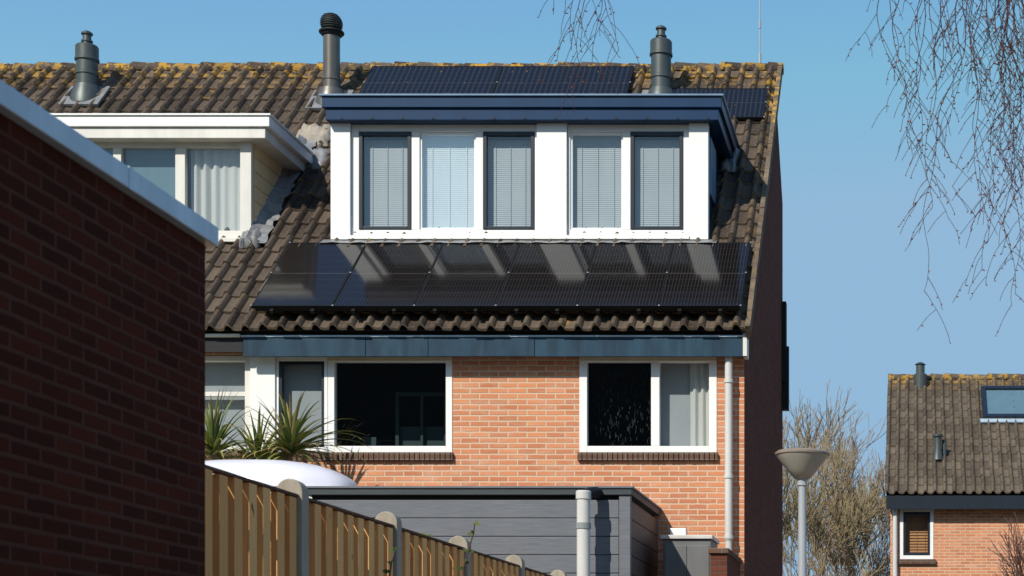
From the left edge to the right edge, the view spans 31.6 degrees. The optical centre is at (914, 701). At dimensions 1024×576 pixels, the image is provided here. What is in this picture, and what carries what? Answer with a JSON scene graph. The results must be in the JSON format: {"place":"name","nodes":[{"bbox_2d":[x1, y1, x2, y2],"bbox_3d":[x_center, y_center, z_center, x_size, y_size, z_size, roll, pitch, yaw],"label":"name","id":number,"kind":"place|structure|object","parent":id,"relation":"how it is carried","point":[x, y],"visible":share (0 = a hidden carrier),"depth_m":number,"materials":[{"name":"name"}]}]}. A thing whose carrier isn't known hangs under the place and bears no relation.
{"place":"outdoors","nodes":[
{"label":"outdoors","id":0,"kind":"place"},
{"bbox_2d":[0,80,217,575],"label":"brick garage","id":1,"kind":"structure","parent":0,"point":[102,362],"depth_m":6.87,"materials":[{"name":"brick"}]},
{"bbox_2d":[94,142,252,237],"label":"dormer frames","id":2,"kind":"structure","parent":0,"point":[246,180],"depth_m":21.04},
{"bbox_2d":[72,128,305,173],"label":"dormer fascia","id":3,"kind":"structure","parent":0,"point":[272,146],"depth_m":20.88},
{"bbox_2d":[50,113,314,155],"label":"dormer roof trim","id":4,"kind":"structure","parent":3,"relation":"attached to","point":[193,114],"depth_m":20.83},
{"bbox_2d":[60,77,366,337],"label":"roof deck","id":5,"kind":"structure","parent":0,"point":[227,330],"depth_m":19.80,"materials":[{"name":"black plastic"}]},
{"bbox_2d":[55,116,312,163],"bbox_3d":[-10.165,-7.026,21.825,4.730,0.128,1.950,0,0,0],"label":"dormer roof fascia","id":6,"kind":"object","parent":5,"relation":"on","point":[283,136],"visible":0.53,"depth_m":20.85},
{"bbox_2d":[124,149,190,208],"bbox_3d":[-10.250,-6.215,21.230,4.100,1.230,0.020,0,0,0],"label":"dormer back","id":7,"kind":"object","parent":6,"relation":"attached to","point":[189,174],"visible":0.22,"depth_m":21.22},
{"bbox_2d":[127,149,174,197],"bbox_3d":[-9.350,-6.250,21.162,0.640,1.100,0.004,0,0,0],"label":"dormer blind","id":8,"kind":"object","parent":7,"relation":"attached to","point":[156,167],"visible":0.4,"depth_m":21.16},
{"bbox_2d":[191,149,239,230],"bbox_3d":[-8.560,-6.250,21.159,0.641,1.100,0.076,0,0,0],"label":"dormer curtain","id":9,"kind":"object","parent":7,"relation":"attached to","point":[215,187],"visible":0.79,"depth_m":21.16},
{"bbox_2d":[0,63,369,330],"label":"roof tiles","id":10,"kind":"object","parent":5,"relation":"on","point":[283,97],"visible":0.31,"depth_m":23.63,"materials":[{"name":"tile"}]},
{"bbox_2d":[58,30,110,105],"bbox_3d":[-11.410,-8.690,23.759,0.540,1.120,0.502,0,0,0],"label":"chimney flue","id":11,"kind":"object","parent":10,"relation":"on","point":[85,88],"visible":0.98,"depth_m":23.65,"materials":[{"name":"metal"}]},
{"bbox_2d":[239,228,261,247],"bbox_3d":[-8.076,-5.628,20.965,0.284,0.269,0.289,0,0,0],"label":"foot flashing","id":12,"kind":"object","parent":10,"relation":"on","point":[244,241],"visible":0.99,"depth_m":20.89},
{"bbox_2d":[246,134,315,242],"bbox_3d":[-7.965,-6.510,21.769,0.229,1.904,1.902,0,0,0],"label":"cheek flashing","id":13,"kind":"object","parent":10,"relation":"on","point":[268,214],"visible":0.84,"depth_m":21.55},
{"bbox_2d":[296,123,330,145],"bbox_3d":[-7.979,-7.516,22.890,0.480,0.406,0.394,0,0,0],"label":"valley flashing","id":14,"kind":"object","parent":10,"relation":"on","point":[316,132],"visible":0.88,"depth_m":22.84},
{"bbox_2d":[306,148,328,168],"bbox_3d":[-7.765,-7.067,22.457,0.311,0.358,0.341,0,0,0],"label":"valley flashing","id":15,"kind":"object","parent":10,"relation":"on","point":[320,156],"visible":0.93,"depth_m":22.39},
{"bbox_2d":[305,12,353,109],"bbox_3d":[-8.010,-8.757,23.679,0.540,1.414,0.502,0,0,0],"label":"vent pipe","id":16,"kind":"object","parent":10,"relation":"on","point":[331,32],"visible":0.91,"depth_m":23.59,"materials":[{"name":"grey metal"}]},
{"bbox_2d":[0,61,370,70],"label":"ridge","id":17,"kind":"structure","parent":5,"relation":"on","point":[184,66],"depth_m":24.36,"materials":[{"name":"tile"}]},
{"bbox_2d":[205,338,242,352],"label":"eaves fascia","id":18,"kind":"structure","parent":5,"relation":"attached to","point":[223,345],"depth_m":19.80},
{"bbox_2d":[254,145,282,221],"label":"cheek boards","id":19,"kind":"object","parent":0,"point":[268,169],"visible":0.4,"depth_m":21.35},
{"bbox_2d":[0,0,1023,575],"label":"sky","id":20,"kind":"structure","parent":0,"point":[857,302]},
{"bbox_2d":[347,235,688,239],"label":"dormer sill","id":21,"kind":"structure","parent":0,"point":[520,237],"depth_m":20.98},
{"bbox_2d":[319,239,716,242],"bbox_3d":[-4.800,-5.596,20.945,4.800,0.088,0.190,0,0,0],"label":"dormer flashing","id":22,"kind":"object","parent":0,"point":[524,241],"visible":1,"depth_m":20.93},
{"bbox_2d":[331,123,708,239],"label":"dormer corner panels","id":23,"kind":"object","parent":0,"point":[552,178],"visible":0.93,"depth_m":21.00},
{"bbox_2d":[352,125,688,234],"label":"dormer frames","id":24,"kind":"structure","parent":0,"point":[479,130],"depth_m":21.05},
{"bbox_2d":[359,132,411,229],"bbox_3d":[-6.460,-6.367,21.069,0.636,1.191,0.062,0,0,0],"label":"dormer sash","id":25,"kind":"object","parent":24,"relation":"in","point":[362,135],"visible":1,"depth_m":21.04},
{"bbox_2d":[420,132,475,229],"bbox_3d":[-5.697,-6.367,21.095,0.681,1.191,0.050,0,0,0],"label":"dormer light","id":26,"kind":"object","parent":24,"relation":"in","point":[422,134],"visible":1,"depth_m":21.07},
{"bbox_2d":[483,132,534,229],"bbox_3d":[-4.950,-6.367,21.069,0.626,1.191,0.062,0,0,0],"label":"dormer sash","id":27,"kind":"object","parent":24,"relation":"in","point":[486,135],"visible":1,"depth_m":21.04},
{"bbox_2d":[571,132,622,229],"bbox_3d":[-3.878,-6.367,21.095,0.639,1.191,0.050,0,0,0],"label":"dormer light","id":28,"kind":"object","parent":24,"relation":"in","point":[596,134],"visible":1,"depth_m":21.07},
{"bbox_2d":[631,132,682,229],"bbox_3d":[-3.143,-6.367,21.069,0.641,1.191,0.062,0,0,0],"label":"dormer sash","id":29,"kind":"object","parent":24,"relation":"in","point":[656,134],"visible":1,"depth_m":21.04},
{"bbox_2d":[782,301,786,382],"bbox_3d":[-1.937,-5.350,25.690,0.063,1.200,0.180,0,0,0],"label":"gable hopper","id":30,"kind":"object","parent":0,"point":[784,324],"visible":1,"depth_m":25.60,"materials":[{"name":"black plastic"}]},
{"bbox_2d":[986,390,1023,413],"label":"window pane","id":31,"kind":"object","parent":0,"point":[996,402],"visible":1,"depth_m":38.82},
{"label":"pavement","id":32,"kind":"structure","parent":0,"visible":0},
{"bbox_2d":[660,528,719,575],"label":"storage cabinet","id":33,"kind":"object","parent":32,"relation":"on","point":[685,553],"visible":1,"depth_m":18.94,"materials":[{"name":"plastic"}]},
{"bbox_2d":[710,554,739,575],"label":"brickwork","id":34,"kind":"object","parent":32,"relation":"on","point":[724,565],"visible":1,"depth_m":18.60,"materials":[{"name":"brick"}]},
{"bbox_2d":[708,548,741,563],"bbox_3d":[-2.110,-1.631,19.277,0.220,0.058,1.415,0,0,0],"label":"cap","id":35,"kind":"object","parent":34,"relation":"on","point":[732,554],"visible":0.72,"depth_m":18.57,"materials":[{"name":"brick"}]},
{"bbox_2d":[744,119,782,575],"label":"gable wall","id":36,"kind":"structure","parent":32,"relation":"on","point":[763,487],"depth_m":22.98,"materials":[{"name":"brick"}]},
{"bbox_2d":[337,363,650,445],"bbox_3d":[-6.185,-3.150,20.975,8.030,2.300,0.050,0,0,0],"label":"room","id":37,"kind":"object","parent":36,"relation":"attached to","point":[366,397],"depth_m":20.95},
{"bbox_2d":[363,392,445,445],"bbox_3d":[-6.072,-3.250,20.625,0.980,0.900,0.170,0,0,-7],"label":"room furniture","id":38,"kind":"object","parent":37,"relation":"attached to","point":[421,435],"visible":0.58,"depth_m":20.62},
{"bbox_2d":[244,83,764,337],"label":"roof deck","id":39,"kind":"structure","parent":36,"relation":"on","point":[491,330],"depth_m":19.80,"materials":[{"name":"black"}]},
{"bbox_2d":[243,337,745,356],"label":"eaves fascia","id":40,"kind":"structure","parent":39,"relation":"attached to","point":[493,347],"depth_m":19.78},
{"bbox_2d":[241,335,745,336],"bbox_3d":[-4.825,-4.197,19.782,5.790,0.020,0.035,0,0,0],"label":"eaves rim","id":41,"kind":"object","parent":40,"relation":"attached to","point":[493,335],"visible":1,"depth_m":19.77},
{"bbox_2d":[743,333,748,359],"bbox_3d":[-1.942,-4.135,19.885,0.045,0.330,0.230,0,0,0],"label":"eaves end","id":42,"kind":"object","parent":40,"relation":"attached to","point":[745,347],"visible":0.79,"depth_m":19.77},
{"bbox_2d":[241,63,776,330],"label":"roof tiles","id":43,"kind":"object","parent":39,"relation":"attached to","point":[737,221],"visible":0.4,"depth_m":21.02,"materials":[{"name":"tile"}]},
{"bbox_2d":[359,65,634,93],"bbox_3d":[-5.785,-8.544,23.915,3.710,0.843,0.779,0,0,0],"label":"solar panel array","id":44,"kind":"object","parent":43,"relation":"attached to","point":[452,79],"visible":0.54,"depth_m":23.96,"materials":[{"name":"black glass"}]},
{"bbox_2d":[250,242,751,313],"bbox_3d":[-4.770,-5.000,20.277,5.600,1.147,1.281,0,0,0],"label":"solar panel array","id":45,"kind":"object","parent":43,"relation":"attached to","point":[435,278],"visible":1,"depth_m":20.19,"materials":[{"name":"black glass"}]},
{"bbox_2d":[370,61,783,74],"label":"ridge","id":46,"kind":"structure","parent":43,"relation":"on","point":[722,66],"depth_m":24.36,"materials":[{"name":"tile"}]},
{"bbox_2d":[671,87,768,121],"bbox_3d":[-2.810,-8.121,23.490,1.600,0.718,0.651,0,0,0],"label":"solar panel array","id":47,"kind":"object","parent":43,"relation":"attached to","point":[750,103],"visible":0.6,"depth_m":23.57,"materials":[{"name":"black glass"}]},
{"bbox_2d":[745,66,782,336],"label":"verge tiles","id":48,"kind":"object","parent":43,"relation":"attached to","point":[758,247],"visible":1,"depth_m":21.55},
{"bbox_2d":[322,97,737,150],"bbox_3d":[-4.747,-7.258,21.900,4.835,0.133,2.100,0,0,0],"label":"dormer roof fascia","id":49,"kind":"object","parent":39,"relation":"on","point":[521,103],"visible":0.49,"depth_m":20.85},
{"bbox_2d":[364,140,406,225],"bbox_3d":[-6.460,-6.342,21.149,0.576,1.104,0.014,0,0,0],"label":"blind","id":50,"kind":"object","parent":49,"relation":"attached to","point":[385,189],"visible":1,"depth_m":21.15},
{"bbox_2d":[423,136,473,227],"bbox_3d":[-5.697,-6.370,21.149,0.661,1.200,0.014,0,0,0],"label":"blind","id":51,"kind":"object","parent":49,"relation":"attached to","point":[449,175],"visible":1,"depth_m":21.15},
{"bbox_2d":[488,140,530,225],"bbox_3d":[-4.950,-6.342,21.149,0.566,1.104,0.014,0,0,0],"label":"blind","id":52,"kind":"object","parent":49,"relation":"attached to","point":[510,189],"visible":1,"depth_m":21.15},
{"bbox_2d":[364,137,678,214],"bbox_3d":[-4.825,-6.325,21.220,4.250,1.450,0.040,0,0,0],"label":"dormer back","id":53,"kind":"object","parent":49,"relation":"attached to","point":[518,138],"visible":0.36,"depth_m":21.20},
{"bbox_2d":[326,109,732,161],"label":"dormer fascia","id":54,"kind":"structure","parent":49,"relation":"attached to","point":[719,136],"depth_m":20.88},
{"bbox_2d":[319,94,739,147],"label":"dormer roof trim","id":55,"kind":"structure","parent":49,"relation":"attached to","point":[537,95],"depth_m":20.83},
{"bbox_2d":[573,136,620,227],"bbox_3d":[-3.878,-6.370,21.149,0.619,1.200,0.014,0,0,0],"label":"blind","id":56,"kind":"object","parent":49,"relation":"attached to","point":[596,175],"visible":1,"depth_m":21.15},
{"bbox_2d":[635,140,678,225],"bbox_3d":[-3.143,-6.342,21.149,0.581,1.104,0.014,0,0,0],"label":"blind","id":57,"kind":"object","parent":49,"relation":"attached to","point":[656,189],"visible":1,"depth_m":21.15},
{"bbox_2d":[709,131,719,227],"bbox_3d":[-2.555,-6.175,21.960,0.050,1.750,1.680,0,0,0],"label":"dormer cheek","id":58,"kind":"object","parent":49,"relation":"attached to","point":[717,173],"visible":0.21,"depth_m":21.62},
{"bbox_2d":[709,137,715,204],"bbox_3d":[-2.514,-6.600,21.485,0.028,0.700,0.530,0,0,0],"label":"cheek light","id":59,"kind":"object","parent":58,"relation":"attached to","point":[712,172],"visible":1,"depth_m":21.36,"materials":[{"name":"blue paint"}]},
{"bbox_2d":[718,147,739,171],"bbox_3d":[-2.414,-7.055,22.436,0.251,0.456,0.463,0,0,0],"label":"side flashing","id":60,"kind":"object","parent":49,"relation":"attached to","point":[729,164],"visible":0.77,"depth_m":22.25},
{"bbox_2d":[642,25,673,93],"bbox_3d":[-3.480,-8.670,23.679,0.540,1.240,0.502,0,0,0],"label":"chimney flue","id":61,"kind":"object","parent":39,"relation":"on","point":[661,55],"visible":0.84,"depth_m":23.58,"materials":[{"name":"metal"}]},
{"bbox_2d":[758,0,760,62],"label":"television antenna","id":62,"kind":"object","parent":39,"relation":"on","point":[759,57],"visible":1,"depth_m":24.44,"materials":[{"name":"paint"}]},
{"bbox_2d":[732,357,743,575],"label":"corner brickwork","id":63,"kind":"object","parent":36,"relation":"attached to","point":[738,460],"visible":0.67,"depth_m":19.99,"materials":[{"name":"orange brick"}]},
{"bbox_2d":[782,346,788,410],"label":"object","id":64,"kind":"object","parent":36,"relation":"attached to","point":[785,396],"visible":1,"depth_m":25.63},
{"bbox_2d":[536,0,1023,343],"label":"birch tree","id":65,"kind":"object","parent":32,"relation":"on","point":[1003,43],"visible":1,"depth_m":11.98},
{"bbox_2d":[775,448,829,575],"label":"street lamp","id":66,"kind":"object","parent":32,"relation":"on","point":[802,466],"visible":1,"depth_m":19.90,"materials":[{"name":"metal"}]},
{"bbox_2d":[990,512,1023,575],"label":"bare shrub","id":67,"kind":"object","parent":32,"relation":"on","point":[1017,545],"visible":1,"depth_m":29.27,"materials":[{"name":"plant"}]},
{"bbox_3d":[0.050,-3.515,36.225,0.700,1.070,0.050,0,0,0],"label":"room back","id":68,"kind":"object","parent":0,"visible":0},
{"bbox_2d":[906,515,927,552],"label":"blind","id":69,"kind":"object","parent":68,"relation":"attached to","point":[916,533],"visible":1,"depth_m":36.16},
{"label":"ground","id":70,"kind":"structure","parent":0,"visible":0},
{"bbox_2d":[205,353,242,355],"bbox_3d":[-12.680,-1.700,20.140,10.000,5.000,0.280,0,0,0],"label":"facade brick","id":71,"kind":"object","parent":70,"relation":"on","point":[223,354],"depth_m":20.00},
{"bbox_2d":[205,363,244,445],"bbox_3d":[-8.940,-3.460,20.142,2.320,1.020,0.004,0,0,0],"label":"blind","id":72,"kind":"object","parent":71,"relation":"attached to","point":[230,377],"visible":0.2,"depth_m":20.14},
{"bbox_2d":[205,452,246,459],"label":"brick sill","id":73,"kind":"structure","parent":71,"relation":"on","point":[233,454],"depth_m":19.95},
{"bbox_2d":[205,356,249,452],"bbox_3d":[-8.447,-3.454,20.040,1.507,1.121,0.100,0,0,0],"label":"window frame","id":74,"kind":"object","parent":73,"relation":"on","point":[227,359],"visible":0.16,"depth_m":19.99,"materials":[{"name":"white paint"}]},
{"bbox_2d":[205,392,244,396],"bbox_3d":[-8.447,-3.575,20.035,1.367,0.050,0.070,0,0,0],"label":"transom","id":75,"kind":"object","parent":74,"relation":"attached to","point":[226,394],"visible":0.36,"depth_m":20.00,"materials":[{"name":"white paint"}]},
{"bbox_2d":[205,465,566,575],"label":"wooden fence","id":76,"kind":"object","parent":70,"relation":"on","point":[287,527],"visible":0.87,"depth_m":10.53,"materials":[{"name":"brown wood"}]},
{"bbox_2d":[382,521,479,575],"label":"climbing plant","id":77,"kind":"object","parent":70,"relation":"on","point":[477,523],"visible":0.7,"depth_m":13.25,"materials":[{"name":"brown plant"}]},
{"bbox_2d":[306,486,661,575],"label":"garden extension","id":78,"kind":"object","parent":70,"relation":"on","point":[533,527],"visible":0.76,"depth_m":18.00,"materials":[{"name":"grey"}]},
{"bbox_2d":[205,459,357,497],"bbox_3d":[-7.200,-2.373,18.750,2.300,0.505,1.100,0,0,0],"label":"dome skylight","id":79,"kind":"object","parent":78,"relation":"on","point":[274,473],"visible":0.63,"depth_m":18.33,"materials":[{"name":"plastic"}]},
{"bbox_2d":[205,386,372,472],"bbox_3d":[-7.310,-2.871,19.180,2.649,1.498,1.508,0,0,0],"label":"potted palm","id":80,"kind":"object","parent":78,"relation":"on","point":[289,446],"visible":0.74,"depth_m":19.22,"materials":[{"name":"green plant"}]},
{"bbox_2d":[576,487,602,575],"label":"rain pipe","id":81,"kind":"object","parent":78,"relation":"attached to","point":[583,498],"visible":1,"depth_m":17.66,"materials":[{"name":"plastic"}]},
{"bbox_2d":[294,357,724,575],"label":"facade brick","id":82,"kind":"object","parent":70,"relation":"on","point":[515,421],"visible":0.36,"depth_m":20.00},
{"bbox_2d":[264,452,322,460],"bbox_3d":[-7.260,-2.845,20.095,0.840,0.099,0.210,0,0,0],"label":"sill bed","id":83,"kind":"object","parent":82,"relation":"on","point":[311,457],"visible":0.21,"depth_m":19.99,"materials":[{"name":"brick"}]},
{"bbox_2d":[250,357,275,451],"bbox_3d":[-7.546,-3.454,20.027,0.287,1.121,0.125,0,0,0],"label":"party panel","id":84,"kind":"object","parent":83,"relation":"on","point":[263,379],"visible":0.65,"depth_m":19.96,"materials":[{"name":"white paint"}]},
{"bbox_2d":[276,357,327,451],"bbox_3d":[-7.101,-3.454,20.040,0.597,1.121,0.100,0,0,0],"label":"window frame","id":85,"kind":"object","parent":83,"relation":"on","point":[278,359],"visible":0.52,"depth_m":19.99,"materials":[{"name":"white paint"}]},
{"bbox_2d":[279,361,323,446],"bbox_3d":[-7.106,-3.454,20.035,0.527,1.001,0.070,0,0,0],"label":"sash","id":86,"kind":"object","parent":85,"relation":"attached to","point":[282,364],"visible":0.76,"depth_m":20.00,"materials":[{"name":"black paint"}]},
{"bbox_2d":[284,366,320,443],"bbox_3d":[-7.105,-3.455,20.132,0.510,1.010,0.004,0,0,0],"label":"blind","id":87,"kind":"object","parent":85,"relation":"attached to","point":[299,379],"visible":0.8,"depth_m":20.13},
{"bbox_2d":[323,452,452,460],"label":"brick sill","id":88,"kind":"structure","parent":82,"relation":"on","point":[403,456],"depth_m":19.95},
{"bbox_2d":[328,357,452,452],"bbox_3d":[-6.079,-3.454,20.040,1.442,1.121,0.100,0,0,0],"label":"window frame","id":89,"kind":"object","parent":82,"relation":"attached to","point":[332,392],"visible":0.77,"depth_m":19.99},
{"bbox_2d":[327,357,451,360],"bbox_3d":[-6.080,-3.985,19.982,1.440,0.060,0.013,0,0,0],"label":"window head","id":90,"kind":"object","parent":89,"relation":"attached to","point":[389,358],"depth_m":19.98},
{"bbox_2d":[577,452,717,460],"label":"brick sill","id":91,"kind":"structure","parent":82,"relation":"on","point":[647,456],"depth_m":19.95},
{"bbox_2d":[579,357,716,360],"bbox_3d":[-3.087,-3.985,19.982,1.594,0.060,0.013,0,0,0],"label":"window head","id":92,"kind":"object","parent":82,"relation":"attached to","point":[647,358],"depth_m":19.98},
{"bbox_2d":[579,361,716,452],"bbox_3d":[-3.087,-3.454,20.040,1.594,1.121,0.100,0,0,0],"label":"window frame","id":93,"kind":"object","parent":82,"relation":"in","point":[584,446],"visible":0.79,"depth_m":19.99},
{"bbox_2d":[591,368,650,445],"bbox_3d":[-3.421,-3.454,20.305,0.750,1.005,0.209,0,0,0],"label":"window film","id":94,"kind":"object","parent":93,"relation":"attached to","point":[615,382],"depth_m":20.29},
{"bbox_2d":[651,362,660,445],"bbox_3d":[-3.004,-3.457,20.038,0.098,0.976,0.093,0,0,0],"label":"mullion","id":95,"kind":"object","parent":93,"relation":"attached to","point":[655,403],"visible":1,"depth_m":19.99,"materials":[{"name":"white paint"}]},
{"bbox_2d":[661,363,689,445],"bbox_3d":[-2.765,-3.450,20.172,0.410,1.100,0.004,0,0,0],"label":"net","id":96,"kind":"object","parent":93,"relation":"hanging from","point":[675,404],"visible":0.6,"depth_m":20.17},
{"bbox_2d":[690,363,708,445],"bbox_3d":[-2.495,-3.450,20.129,0.250,1.100,0.054,0,0,0],"label":"curtain","id":97,"kind":"object","parent":93,"relation":"hanging from","point":[699,404],"visible":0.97,"depth_m":20.14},
{"bbox_2d":[725,357,732,540],"bbox_3d":[-2.140,-2.930,19.880,0.090,2.140,0.090,0,0,0],"label":"downpipe","id":98,"kind":"object","parent":82,"relation":"attached to","point":[728,447],"visible":1,"depth_m":19.84,"materials":[{"name":"plastic"}]},
{"bbox_2d":[783,403,889,575],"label":"bare tree","id":99,"kind":"object","parent":70,"relation":"on","point":[788,518],"visible":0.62,"depth_m":51.30,"materials":[{"name":"brown plant"}]},
{"bbox_2d":[783,381,889,575],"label":"bare tree","id":100,"kind":"object","parent":70,"relation":"on","point":[816,435],"visible":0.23,"depth_m":56.38,"materials":[{"name":"brown plant"}]},
{"bbox_2d":[791,431,889,575],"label":"bare tree","id":101,"kind":"object","parent":70,"relation":"on","point":[865,542],"visible":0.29,"depth_m":54.54,"materials":[{"name":"brown plant"}]},
{"bbox_2d":[794,531,886,575],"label":"bare tree","id":102,"kind":"object","parent":70,"relation":"on","point":[822,567],"visible":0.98,"depth_m":44.16,"materials":[{"name":"brown plant"}]},
{"bbox_2d":[806,476,889,575],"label":"bare tree","id":103,"kind":"object","parent":70,"relation":"on","point":[873,545],"visible":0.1,"depth_m":62.26,"materials":[{"name":"brown plant"}]},
{"bbox_2d":[893,509,896,575],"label":"downpipe","id":104,"kind":"object","parent":70,"relation":"on","point":[894,542],"visible":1,"depth_m":35.86,"materials":[{"name":"plastic"}]},
{"bbox_2d":[890,509,1023,575],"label":"facade","id":105,"kind":"structure","parent":70,"relation":"on","point":[963,545],"depth_m":36.00,"materials":[{"name":"orange brick"}]},
{"bbox_2d":[897,559,935,563],"bbox_3d":[0.050,-2.929,35.965,0.800,0.097,0.070,0,0,0],"label":"window sill","id":106,"kind":"structure","parent":105,"relation":"attached to","point":[916,561],"depth_m":35.93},
{"bbox_2d":[900,509,932,558],"bbox_3d":[0.050,-3.515,36.040,0.700,1.070,0.120,0,0,0],"label":"window frame","id":107,"kind":"object","parent":105,"relation":"attached to","point":[902,556],"visible":0.86,"depth_m":35.98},
{"bbox_2d":[903,512,929,554],"bbox_3d":[0.050,-3.515,36.025,0.560,0.910,0.070,0,0,0],"label":"window sash","id":108,"kind":"object","parent":107,"relation":"in","point":[904,526],"depth_m":35.99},
{"bbox_2d":[886,382,1023,494],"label":"roof deck","id":109,"kind":"structure","parent":105,"relation":"on","point":[963,493],"depth_m":35.80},
{"bbox_2d":[914,362,926,388],"bbox_3d":[0.140,-7.400,39.600,0.300,0.800,0.300,0,0,0],"label":"chimney flue","id":110,"kind":"object","parent":109,"relation":"on","point":[920,378],"visible":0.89,"depth_m":39.50,"materials":[{"name":"metal"}]},
{"bbox_2d":[932,434,946,459],"bbox_3d":[0.530,-5.441,36.833,0.320,0.550,0.280,0,0,0],"label":"vent pipe","id":111,"kind":"object","parent":109,"relation":"on","point":[938,452],"visible":1,"depth_m":36.75,"materials":[{"name":"metal"}]},
{"bbox_2d":[885,376,1023,493],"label":"roof tiles","id":112,"kind":"object","parent":109,"relation":"on","point":[950,409],"visible":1,"depth_m":37.44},
{"bbox_2d":[980,419,1023,422],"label":"roof window apron","id":113,"kind":"object","parent":112,"relation":"on","point":[1002,420],"visible":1,"depth_m":38.11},
{"bbox_2d":[886,495,1023,508],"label":"fascia","id":114,"kind":"structure","parent":109,"relation":"attached to","point":[954,501],"depth_m":35.72,"materials":[{"name":"black paint"}]},
{"bbox_2d":[888,373,1023,378],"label":"ridge","id":115,"kind":"structure","parent":109,"relation":"on","point":[964,376],"depth_m":39.89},
{"bbox_2d":[981,386,987,418],"bbox_3d":[1.570,-6.724,38.780,0.100,0.992,1.275,0,0,0],"label":"roof window frame","id":116,"kind":"object","parent":109,"relation":"on","point":[984,403],"visible":1,"depth_m":38.67,"materials":[{"name":"black paint"}]},
{"bbox_2d":[985,386,1023,389],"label":"roof window frame","id":117,"kind":"object","parent":109,"relation":"on","point":[1004,387],"visible":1,"depth_m":39.27,"materials":[{"name":"black paint"}]},
{"bbox_2d":[987,414,1023,418],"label":"roof window frame","id":118,"kind":"object","parent":109,"relation":"on","point":[1005,416],"visible":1,"depth_m":38.17,"materials":[{"name":"black paint"}]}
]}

